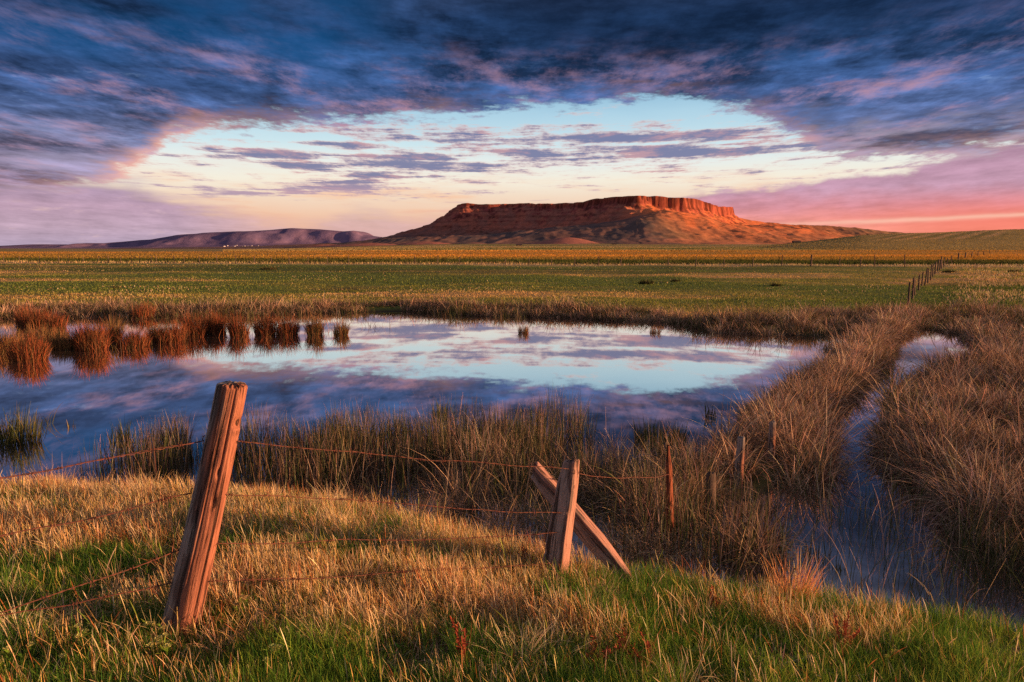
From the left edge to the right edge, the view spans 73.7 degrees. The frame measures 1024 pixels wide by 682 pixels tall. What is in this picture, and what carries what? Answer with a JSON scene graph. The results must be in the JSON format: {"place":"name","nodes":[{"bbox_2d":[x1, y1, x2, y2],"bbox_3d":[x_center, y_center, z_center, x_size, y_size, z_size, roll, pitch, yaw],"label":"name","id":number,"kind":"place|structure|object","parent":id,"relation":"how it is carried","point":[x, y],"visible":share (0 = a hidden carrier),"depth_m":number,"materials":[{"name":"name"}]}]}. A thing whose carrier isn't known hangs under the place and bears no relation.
{"place":"outdoors","nodes":[
{"label":"outdoors","id":0,"kind":"place"},
{"bbox_2d":[0,228,380,247],"bbox_3d":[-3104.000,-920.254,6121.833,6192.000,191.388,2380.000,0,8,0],"label":"distant hill","id":1,"kind":"structure","parent":0,"point":[290,236],"depth_m":5951.36,"materials":[{"name":"purple stone"}]},
{"bbox_2d":[95,196,901,248],"bbox_3d":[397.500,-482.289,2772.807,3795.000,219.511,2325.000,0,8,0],"label":"mesa hill","id":2,"kind":"structure","parent":0,"point":[642,220],"depth_m":2432.15,"materials":[{"name":"brown stone"}]},
{"bbox_2d":[154,304,865,341],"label":"shallow grass","id":3,"kind":"structure","parent":0,"point":[519,316],"depth_m":22.83,"materials":[{"name":"brown plant"}]},
{"bbox_2d":[0,312,1023,630],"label":"pond water","id":4,"kind":"structure","parent":0,"point":[624,374],"depth_m":10.98,"materials":[{"name":"blue liquid"}]},
{"bbox_2d":[0,327,27,353],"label":"sedge clump","id":5,"kind":"object","parent":4,"relation":"on","point":[3,340],"visible":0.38,"depth_m":15.05,"materials":[{"name":"brown plant"}]},
{"bbox_2d":[0,401,52,446],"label":"rush tuft","id":6,"kind":"object","parent":4,"relation":"on","point":[11,437],"visible":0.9,"depth_m":8.11,"materials":[{"name":"green plant"}]},
{"bbox_2d":[1,329,52,361],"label":"sedge clump","id":7,"kind":"object","parent":4,"relation":"on","point":[29,351],"visible":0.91,"depth_m":14.03,"materials":[{"name":"brown plant"}]},
{"bbox_2d":[7,303,53,325],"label":"sedge clump","id":8,"kind":"object","parent":4,"relation":"on","point":[22,319],"visible":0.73,"depth_m":20.55,"materials":[{"name":"brown plant"}]},
{"bbox_2d":[13,322,70,343],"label":"sedge clump","id":9,"kind":"object","parent":4,"relation":"on","point":[52,333],"visible":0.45,"depth_m":16.73,"materials":[{"name":"brown plant"}]},
{"bbox_2d":[40,309,71,327],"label":"sedge clump","id":10,"kind":"object","parent":4,"relation":"on","point":[57,322],"visible":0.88,"depth_m":19.93,"materials":[{"name":"brown plant"}]},
{"bbox_2d":[36,400,76,428],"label":"bent reed","id":11,"kind":"object","parent":4,"relation":"on","point":[51,416],"visible":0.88,"depth_m":9.01,"materials":[{"name":"green plant"}]},
{"bbox_2d":[47,332,74,349],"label":"sedge clump","id":12,"kind":"object","parent":4,"relation":"on","point":[60,343],"visible":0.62,"depth_m":15.61,"materials":[{"name":"brown plant"}]},
{"bbox_2d":[66,316,120,350],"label":"sedge clump","id":13,"kind":"object","parent":4,"relation":"on","point":[94,338],"visible":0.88,"depth_m":15.47,"materials":[{"name":"brown plant"}]},
{"bbox_2d":[97,312,126,341],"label":"sedge clump","id":14,"kind":"object","parent":4,"relation":"on","point":[117,328],"visible":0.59,"depth_m":17.06,"materials":[{"name":"brown plant"}]},
{"bbox_2d":[107,415,135,442],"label":"rush tuft","id":15,"kind":"object","parent":4,"relation":"on","point":[119,434],"visible":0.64,"depth_m":8.19,"materials":[{"name":"green plant"}]},
{"bbox_2d":[113,325,152,348],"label":"sedge clump","id":16,"kind":"object","parent":4,"relation":"on","point":[143,340],"visible":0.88,"depth_m":15.90,"materials":[{"name":"brown plant"}]},
{"bbox_2d":[127,298,158,318],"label":"sedge clump","id":17,"kind":"object","parent":4,"relation":"on","point":[146,310],"visible":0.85,"depth_m":22.45,"materials":[{"name":"brown plant"}]},
{"bbox_2d":[143,320,163,341],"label":"sedge clump","id":18,"kind":"object","parent":4,"relation":"on","point":[153,332],"visible":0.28,"depth_m":16.87,"materials":[{"name":"brown plant"}]},
{"bbox_2d":[148,318,191,343],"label":"sedge clump","id":19,"kind":"object","parent":4,"relation":"on","point":[170,334],"visible":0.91,"depth_m":16.68,"materials":[{"name":"brown plant"}]},
{"bbox_2d":[178,310,211,336],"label":"sedge clump","id":20,"kind":"object","parent":4,"relation":"on","point":[198,329],"visible":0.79,"depth_m":17.87,"materials":[{"name":"brown plant"}]},
{"bbox_2d":[0,317,400,362],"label":"reeds","id":21,"kind":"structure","parent":4,"relation":"in","point":[216,337],"depth_m":16.93,"materials":[{"name":"brown plant"}]},
{"bbox_2d":[200,304,227,334],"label":"sedge clump","id":22,"kind":"object","parent":4,"relation":"on","point":[216,326],"visible":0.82,"depth_m":18.37,"materials":[{"name":"brown plant"}]},
{"bbox_2d":[219,309,252,336],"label":"sedge clump","id":23,"kind":"object","parent":4,"relation":"on","point":[235,328],"visible":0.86,"depth_m":17.89,"materials":[{"name":"brown plant"}]},
{"bbox_2d":[250,313,280,335],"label":"sedge clump","id":24,"kind":"object","parent":4,"relation":"on","point":[266,327],"visible":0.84,"depth_m":18.10,"materials":[{"name":"brown plant"}]},
{"bbox_2d":[272,314,302,335],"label":"sedge clump","id":25,"kind":"object","parent":4,"relation":"on","point":[287,328],"visible":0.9,"depth_m":18.14,"materials":[{"name":"brown plant"}]},
{"bbox_2d":[301,310,328,335],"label":"sedge clump","id":26,"kind":"object","parent":4,"relation":"on","point":[316,327],"visible":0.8,"depth_m":18.14,"materials":[{"name":"brown plant"}]},
{"bbox_2d":[329,317,352,335],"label":"sedge clump","id":27,"kind":"object","parent":4,"relation":"on","point":[344,329],"visible":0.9,"depth_m":18.20,"materials":[{"name":"brown plant"}]},
{"bbox_2d":[431,401,449,415],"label":"rush tuft","id":28,"kind":"object","parent":4,"relation":"on","point":[445,411],"visible":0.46,"depth_m":9.46,"materials":[{"name":"brown plant"}]},
{"bbox_2d":[518,324,530,333],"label":"sedge clump","id":29,"kind":"object","parent":4,"relation":"on","point":[525,329],"visible":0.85,"depth_m":18.61,"materials":[{"name":"brown plant"}]},
{"bbox_2d":[650,325,662,333],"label":"sedge clump","id":30,"kind":"object","parent":4,"relation":"on","point":[654,332],"visible":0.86,"depth_m":18.66,"materials":[{"name":"brown plant"}]},
{"bbox_2d":[632,412,691,445],"bbox_3d":[1.809,1.071,8.192,0.769,0.371,0.660,0,8,0],"label":"rush tuft","id":31,"kind":"object","parent":4,"relation":"on","point":[641,434],"visible":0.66,"depth_m":8.19,"materials":[{"name":"plant"}]},
{"bbox_2d":[666,444,674,538],"bbox_3d":[1.265,1.297,5.422,0.108,0.990,0.072,-1,8,-10],"label":"splintered stake","id":32,"kind":"object","parent":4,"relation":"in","point":[669,483],"visible":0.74,"depth_m":5.38,"materials":[{"name":"red wood"}]},
{"bbox_2d":[701,399,718,417],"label":"rush tuft","id":33,"kind":"object","parent":4,"relation":"on","point":[709,413],"visible":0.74,"depth_m":9.39,"materials":[{"name":"plant"}]},
{"bbox_2d":[734,393,772,419],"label":"rush tuft","id":34,"kind":"object","parent":4,"relation":"on","point":[748,409],"visible":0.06,"depth_m":8.99,"materials":[{"name":"brown plant"}]},
{"bbox_2d":[797,532,838,562],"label":"rush tuft","id":35,"kind":"object","parent":4,"relation":"on","point":[814,550],"visible":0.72,"depth_m":5.15,"materials":[{"name":"brown plant"}]},
{"bbox_2d":[817,338,841,350],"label":"rush tuft","id":36,"kind":"object","parent":4,"relation":"on","point":[828,345],"visible":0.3,"depth_m":15.52,"materials":[{"name":"brown plant"}]},
{"bbox_2d":[731,441,1021,613],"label":"ditch grass","id":37,"kind":"structure","parent":4,"relation":"on","point":[889,519],"depth_m":5.31,"materials":[{"name":"brown plant"}]},
{"bbox_2d":[0,244,1023,681],"bbox_3d":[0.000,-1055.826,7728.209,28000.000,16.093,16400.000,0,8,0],"label":"ground","id":38,"kind":"structure","parent":0,"point":[614,272],"depth_m":46.43,"materials":[{"name":"green plant"}]},
{"bbox_2d":[0,642,34,674],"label":"flowering weed","id":39,"kind":"object","parent":38,"relation":"on","point":[18,651],"visible":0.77,"depth_m":2.87,"materials":[{"name":"green plant"}]},
{"bbox_2d":[59,623,91,663],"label":"flowering weed","id":40,"kind":"object","parent":38,"relation":"on","point":[64,654],"visible":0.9,"depth_m":2.96,"materials":[{"name":"green plant"}]},
{"bbox_2d":[141,619,165,641],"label":"flowering weed","id":41,"kind":"object","parent":38,"relation":"on","point":[146,623],"visible":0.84,"depth_m":3.09,"materials":[{"name":"green plant"}]},
{"bbox_2d":[144,632,174,665],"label":"flowering weed","id":42,"kind":"object","parent":38,"relation":"on","point":[165,649],"visible":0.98,"depth_m":2.92,"materials":[{"name":"green plant"}]},
{"bbox_2d":[161,380,247,643],"bbox_3d":[-1.428,0.849,3.153,0.197,1.397,0.175,19,8,29],"label":"leaning fence post","id":43,"kind":"object","parent":38,"relation":"on","point":[192,573],"visible":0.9,"depth_m":3.08,"materials":[{"name":"brown wood"}]},
{"bbox_2d":[0,581,171,615],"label":"barbed wire","id":44,"kind":"object","parent":43,"relation":"attached to","point":[76,603],"visible":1,"depth_m":3.01,"materials":[{"name":"metal"}]},
{"bbox_2d":[0,550,178,612],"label":"barbed wire","id":45,"kind":"object","parent":43,"relation":"attached to","point":[87,582],"visible":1,"depth_m":2.86,"materials":[{"name":"metal"}]},
{"bbox_2d":[0,492,190,539],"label":"barbed wire","id":46,"kind":"object","parent":43,"relation":"attached to","point":[128,509],"visible":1,"depth_m":2.90,"materials":[{"name":"metal"}]},
{"bbox_2d":[0,441,201,478],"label":"barbed wire","id":47,"kind":"object","parent":43,"relation":"attached to","point":[108,457],"visible":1,"depth_m":2.83,"materials":[{"name":"metal"}]},
{"bbox_2d":[208,561,549,582],"bbox_3d":[-0.592,1.219,3.640,1.956,0.367,0.062,-4,9,-29],"label":"barbed wire","id":48,"kind":"object","parent":43,"relation":"attached to","point":[404,571],"visible":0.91,"depth_m":3.61,"materials":[{"name":"metal"}]},
{"bbox_2d":[216,531,558,548],"bbox_3d":[-0.570,1.029,3.636,1.932,0.359,0.105,-4,9,-29],"label":"barbed wire","id":49,"kind":"object","parent":43,"relation":"attached to","point":[351,539],"visible":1,"depth_m":3.61,"materials":[{"name":"metal"}]},
{"bbox_2d":[226,492,560,515],"bbox_3d":[-0.536,0.851,3.617,1.885,0.472,0.115,-4,9,-29],"label":"barbed wire","id":50,"kind":"object","parent":43,"relation":"attached to","point":[362,501],"visible":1,"depth_m":3.59,"materials":[{"name":"metal"}]},
{"bbox_2d":[238,440,567,469],"bbox_3d":[-0.482,0.597,3.572,1.851,0.444,0.088,-4,9,-30],"label":"barbed wire","id":51,"kind":"object","parent":43,"relation":"attached to","point":[298,447],"visible":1,"depth_m":3.53,"materials":[{"name":"metal"}]},
{"bbox_2d":[229,594,253,625],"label":"flowering weed","id":52,"kind":"object","parent":38,"relation":"on","point":[243,599],"visible":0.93,"depth_m":3.26,"materials":[{"name":"green plant"}]},
{"bbox_2d":[259,266,277,269],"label":"meadow bush","id":53,"kind":"object","parent":38,"relation":"on","point":[268,268],"visible":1,"depth_m":69.37,"materials":[{"name":"plant"}]},
{"bbox_2d":[262,641,284,670],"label":"flowering weed","id":54,"kind":"object","parent":38,"relation":"on","point":[279,647],"visible":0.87,"depth_m":2.87,"materials":[{"name":"green plant"}]},
{"bbox_2d":[307,490,334,517],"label":"grass tuft","id":55,"kind":"object","parent":38,"relation":"on","point":[320,504],"visible":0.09,"depth_m":5.03,"materials":[{"name":"brown plant"}]},
{"bbox_2d":[337,506,380,525],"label":"grass tuft","id":56,"kind":"object","parent":38,"relation":"on","point":[364,516],"visible":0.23,"depth_m":5.01,"materials":[{"name":"brown plant"}]},
{"bbox_2d":[399,486,458,523],"bbox_3d":[-0.729,1.399,5.815,0.603,0.361,0.656,0,8,0],"label":"grass tuft","id":57,"kind":"object","parent":38,"relation":"on","point":[426,510],"visible":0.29,"depth_m":5.84,"materials":[{"name":"brown plant"}]},
{"bbox_2d":[401,553,468,595],"bbox_3d":[-0.427,1.319,3.792,0.399,0.270,0.370,0,8,0],"label":"grass tuft","id":58,"kind":"object","parent":38,"relation":"on","point":[435,573],"visible":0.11,"depth_m":3.79,"materials":[{"name":"plant"}]},
{"bbox_2d":[63,379,854,591],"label":"pond edge grass","id":59,"kind":"structure","parent":38,"relation":"on","point":[491,445],"depth_m":6.77,"materials":[{"name":"brown plant"}]},
{"bbox_2d":[449,615,468,671],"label":"dock stalk","id":60,"kind":"object","parent":38,"relation":"on","point":[464,644],"visible":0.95,"depth_m":2.94,"materials":[{"name":"brown plant"}]},
{"bbox_2d":[424,562,508,617],"bbox_3d":[-0.249,1.330,3.585,0.500,0.291,0.434,0,8,0],"label":"grass tuft","id":61,"kind":"object","parent":38,"relation":"on","point":[483,590],"visible":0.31,"depth_m":3.60,"materials":[{"name":"plant"}]},
{"bbox_2d":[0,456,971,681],"bbox_3d":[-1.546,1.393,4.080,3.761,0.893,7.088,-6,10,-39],"label":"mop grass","id":62,"kind":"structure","parent":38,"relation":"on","point":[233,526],"depth_m":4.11,"materials":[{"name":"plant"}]},
{"bbox_2d":[471,574,536,620],"bbox_3d":[-0.073,1.371,3.555,0.374,0.239,0.342,2,8,14],"label":"grass tuft","id":63,"kind":"object","parent":38,"relation":"on","point":[505,595],"visible":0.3,"depth_m":3.59,"materials":[{"name":"beige plant"}]},
{"bbox_2d":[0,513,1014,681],"bbox_3d":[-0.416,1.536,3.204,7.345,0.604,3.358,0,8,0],"label":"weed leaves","id":64,"kind":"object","parent":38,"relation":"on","point":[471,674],"visible":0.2,"depth_m":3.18,"materials":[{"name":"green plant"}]},
{"bbox_2d":[0,475,1023,681],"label":"bank grass","id":65,"kind":"structure","parent":38,"relation":"on","point":[936,675],"depth_m":3.22,"materials":[{"name":"green plant"}]},
{"bbox_2d":[0,466,1023,681],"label":"dry grass","id":66,"kind":"structure","parent":38,"relation":"on","point":[117,525],"depth_m":3.67,"materials":[{"name":"brown plant"}]},
{"bbox_2d":[0,259,1023,316],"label":"meadow grass","id":67,"kind":"structure","parent":38,"relation":"on","point":[996,293],"depth_m":36.64,"materials":[{"name":"green plant"}]},
{"bbox_2d":[907,282,910,304],"bbox_3d":[15.578,-1.848,26.793,0.084,0.971,0.099,1,13,17],"label":"fence post","id":68,"kind":"object","parent":67,"relation":"on","point":[908,297],"visible":0.88,"depth_m":26.76,"materials":[{"name":"brown wood"}]},
{"bbox_2d":[911,276,914,298],"bbox_3d":[17.385,-2.270,29.592,0.093,1.053,0.136,3,8,21],"label":"fence post","id":69,"kind":"object","parent":67,"relation":"on","point":[913,285],"visible":0.95,"depth_m":29.58,"materials":[{"name":"brown wood"}]},
{"bbox_2d":[0,289,1023,336],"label":"shore grass","id":70,"kind":"structure","parent":38,"relation":"on","point":[807,317],"depth_m":22.83,"materials":[{"name":"brown plant"}]},
{"bbox_2d":[0,249,1023,264],"bbox_3d":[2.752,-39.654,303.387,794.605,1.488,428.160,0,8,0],"label":"hay grass","id":71,"kind":"structure","parent":38,"relation":"on","point":[663,257],"depth_m":131.57,"materials":[{"name":"plant"}]},
{"bbox_2d":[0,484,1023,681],"bbox_3d":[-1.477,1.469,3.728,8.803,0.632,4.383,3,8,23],"label":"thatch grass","id":72,"kind":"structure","parent":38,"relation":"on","point":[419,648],"depth_m":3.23,"materials":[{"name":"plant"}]},
{"bbox_2d":[499,542,531,576],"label":"grass tuft","id":73,"kind":"object","parent":38,"relation":"on","point":[516,558],"visible":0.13,"depth_m":4.23,"materials":[{"name":"brown plant"}]},
{"bbox_2d":[517,542,535,564],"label":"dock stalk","id":74,"kind":"object","parent":38,"relation":"on","point":[524,551],"visible":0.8,"depth_m":4.21,"materials":[{"name":"brown plant"}]},
{"bbox_2d":[540,458,579,583],"bbox_3d":[0.301,1.140,4.143,0.184,0.898,0.168,7,8,-2],"label":"broken fence post","id":75,"kind":"object","parent":38,"relation":"on","point":[558,547],"visible":0.84,"depth_m":4.09,"materials":[{"name":"brown wood"}]},
{"bbox_2d":[578,471,668,480],"bbox_3d":[0.791,0.912,4.703,0.044,0.452,1.554,5,9,34],"label":"barbed wire","id":76,"kind":"object","parent":75,"relation":"attached to","point":[628,477],"visible":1,"depth_m":4.73,"materials":[{"name":"metal"}]},
{"bbox_2d":[531,461,637,587],"bbox_3d":[0.459,1.177,4.265,0.132,1.034,0.127,-40,-7,-8],"label":"fallen fence rail","id":77,"kind":"object","parent":38,"relation":"on","point":[589,534],"visible":0.66,"depth_m":4.22,"materials":[{"name":"brown wood"}]},
{"bbox_2d":[577,635,621,672],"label":"dock stalk","id":78,"kind":"object","parent":38,"relation":"on","point":[595,644],"visible":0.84,"depth_m":2.98,"materials":[{"name":"plant"}]},
{"bbox_2d":[616,628,629,663],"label":"dock stalk","id":79,"kind":"object","parent":38,"relation":"on","point":[622,640],"visible":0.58,"depth_m":3.06,"materials":[{"name":"brown plant"}]},
{"bbox_2d":[600,516,662,561],"bbox_3d":[0.871,1.508,5.227,0.713,0.338,0.549,0,8,0],"label":"grass tuft","id":80,"kind":"object","parent":38,"relation":"on","point":[626,543],"visible":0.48,"depth_m":5.24,"materials":[{"name":"brown plant"}]},
{"bbox_2d":[619,631,653,668],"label":"dock stalk","id":81,"kind":"object","parent":38,"relation":"on","point":[647,643],"visible":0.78,"depth_m":3.00,"materials":[{"name":"brown plant"}]},
{"bbox_2d":[638,279,654,284],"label":"meadow bush","id":82,"kind":"object","parent":38,"relation":"on","point":[650,281],"visible":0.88,"depth_m":40.56,"materials":[{"name":"green plant"}]},
{"bbox_2d":[610,512,726,571],"bbox_3d":[1.155,1.510,5.186,0.949,0.367,0.853,0,8,0],"label":"grass tuft","id":83,"kind":"object","parent":38,"relation":"on","point":[668,555],"visible":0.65,"depth_m":5.11,"materials":[{"name":"plant"}]},
{"bbox_2d":[684,643,707,666],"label":"flowering weed","id":84,"kind":"object","parent":38,"relation":"on","point":[694,651],"visible":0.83,"depth_m":3.05,"materials":[{"name":"green plant"}]},
{"bbox_2d":[706,471,715,521],"bbox_3d":[1.687,1.417,5.796,0.101,0.647,0.073,0,8,-1],"label":"stub post","id":85,"kind":"object","parent":38,"relation":"on","point":[712,481],"visible":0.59,"depth_m":5.75,"materials":[{"name":"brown wood"}]},
{"bbox_2d":[706,586,726,609],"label":"dock stalk","id":86,"kind":"object","parent":38,"relation":"on","point":[712,597],"visible":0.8,"depth_m":3.67,"materials":[{"name":"brown plant"}]},
{"bbox_2d":[733,436,744,487],"bbox_3d":[2.171,1.243,6.525,0.098,0.692,0.090,6,9,30],"label":"grey post","id":87,"kind":"object","parent":38,"relation":"on","point":[740,449],"visible":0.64,"depth_m":6.48,"materials":[{"name":"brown wood"}]},
{"bbox_2d":[573,297,935,580],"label":"dyke grass","id":88,"kind":"structure","parent":38,"relation":"on","point":[798,412],"depth_m":7.55,"materials":[{"name":"brown plant"}]},
{"bbox_2d":[767,420,775,461],"bbox_3d":[2.743,1.137,7.219,0.084,0.612,0.100,4,9,30],"label":"grey post","id":89,"kind":"object","parent":38,"relation":"on","point":[772,432],"visible":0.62,"depth_m":7.17,"materials":[{"name":"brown wood"}]},
{"bbox_2d":[757,548,829,607],"bbox_3d":[1.664,1.440,3.983,0.487,0.429,0.507,0,8,0],"label":"grass tuft","id":90,"kind":"object","parent":38,"relation":"on","point":[799,583],"visible":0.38,"depth_m":4.05,"materials":[{"name":"beige plant"}]},
{"bbox_2d":[833,610,859,656],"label":"dock stalk","id":91,"kind":"object","parent":38,"relation":"on","point":[845,626],"visible":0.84,"depth_m":3.23,"materials":[{"name":"brown plant"}]},
{"bbox_2d":[879,647,905,672],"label":"flowering weed","id":92,"kind":"object","parent":38,"relation":"on","point":[887,658],"visible":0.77,"depth_m":3.12,"materials":[{"name":"green plant"}]},
{"bbox_2d":[842,310,1023,559],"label":"marsh grass","id":93,"kind":"structure","parent":38,"relation":"on","point":[963,400],"depth_m":7.83,"materials":[{"name":"brown plant"}]},
{"bbox_2d":[942,269,955,272],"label":"meadow bush","id":94,"kind":"object","parent":38,"relation":"on","point":[945,271],"visible":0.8,"depth_m":58.53,"materials":[{"name":"green plant"}]},
{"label":"far fence post","id":95,"kind":"object","parent":38,"relation":"on","visible":0},
{"bbox_2d":[298,258,903,260],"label":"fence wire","id":96,"kind":"object","parent":95,"relation":"attached to","point":[624,259],"visible":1,"depth_m":84.03,"materials":[{"name":"metal"}]},
{"bbox_2d":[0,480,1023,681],"bbox_3d":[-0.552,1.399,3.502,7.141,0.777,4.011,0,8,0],"label":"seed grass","id":97,"kind":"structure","parent":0,"point":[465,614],"depth_m":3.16,"materials":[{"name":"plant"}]},
{"bbox_2d":[0,0,1023,245],"label":"sky","id":98,"kind":"structure","parent":0,"point":[121,120],"materials":[{"name":"blue"}]},
{"bbox_2d":[760,229,1023,249],"bbox_3d":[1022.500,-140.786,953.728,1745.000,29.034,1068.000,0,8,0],"label":"field hill","id":99,"kind":"structure","parent":0,"point":[994,237],"depth_m":651.00,"materials":[{"name":"green plant"}]},
{"bbox_2d":[223,229,1023,251],"bbox_3d":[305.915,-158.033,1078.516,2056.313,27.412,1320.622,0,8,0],"label":"plain grass","id":100,"kind":"structure","parent":99,"relation":"on","point":[648,249],"depth_m":575.44,"materials":[{"name":"green plant"}]},
{"bbox_2d":[903,450,1023,625],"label":"corner grass","id":101,"kind":"structure","parent":0,"point":[958,540],"depth_m":4.98,"materials":[{"name":"brown plant"}]},
{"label":"far fence post","id":102,"kind":"object","parent":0,"visible":0},
{"bbox_2d":[28,260,784,263],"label":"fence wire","id":103,"kind":"object","parent":102,"relation":"attached to","point":[350,261],"visible":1,"depth_m":92.22,"materials":[{"name":"metal"}]}
]}

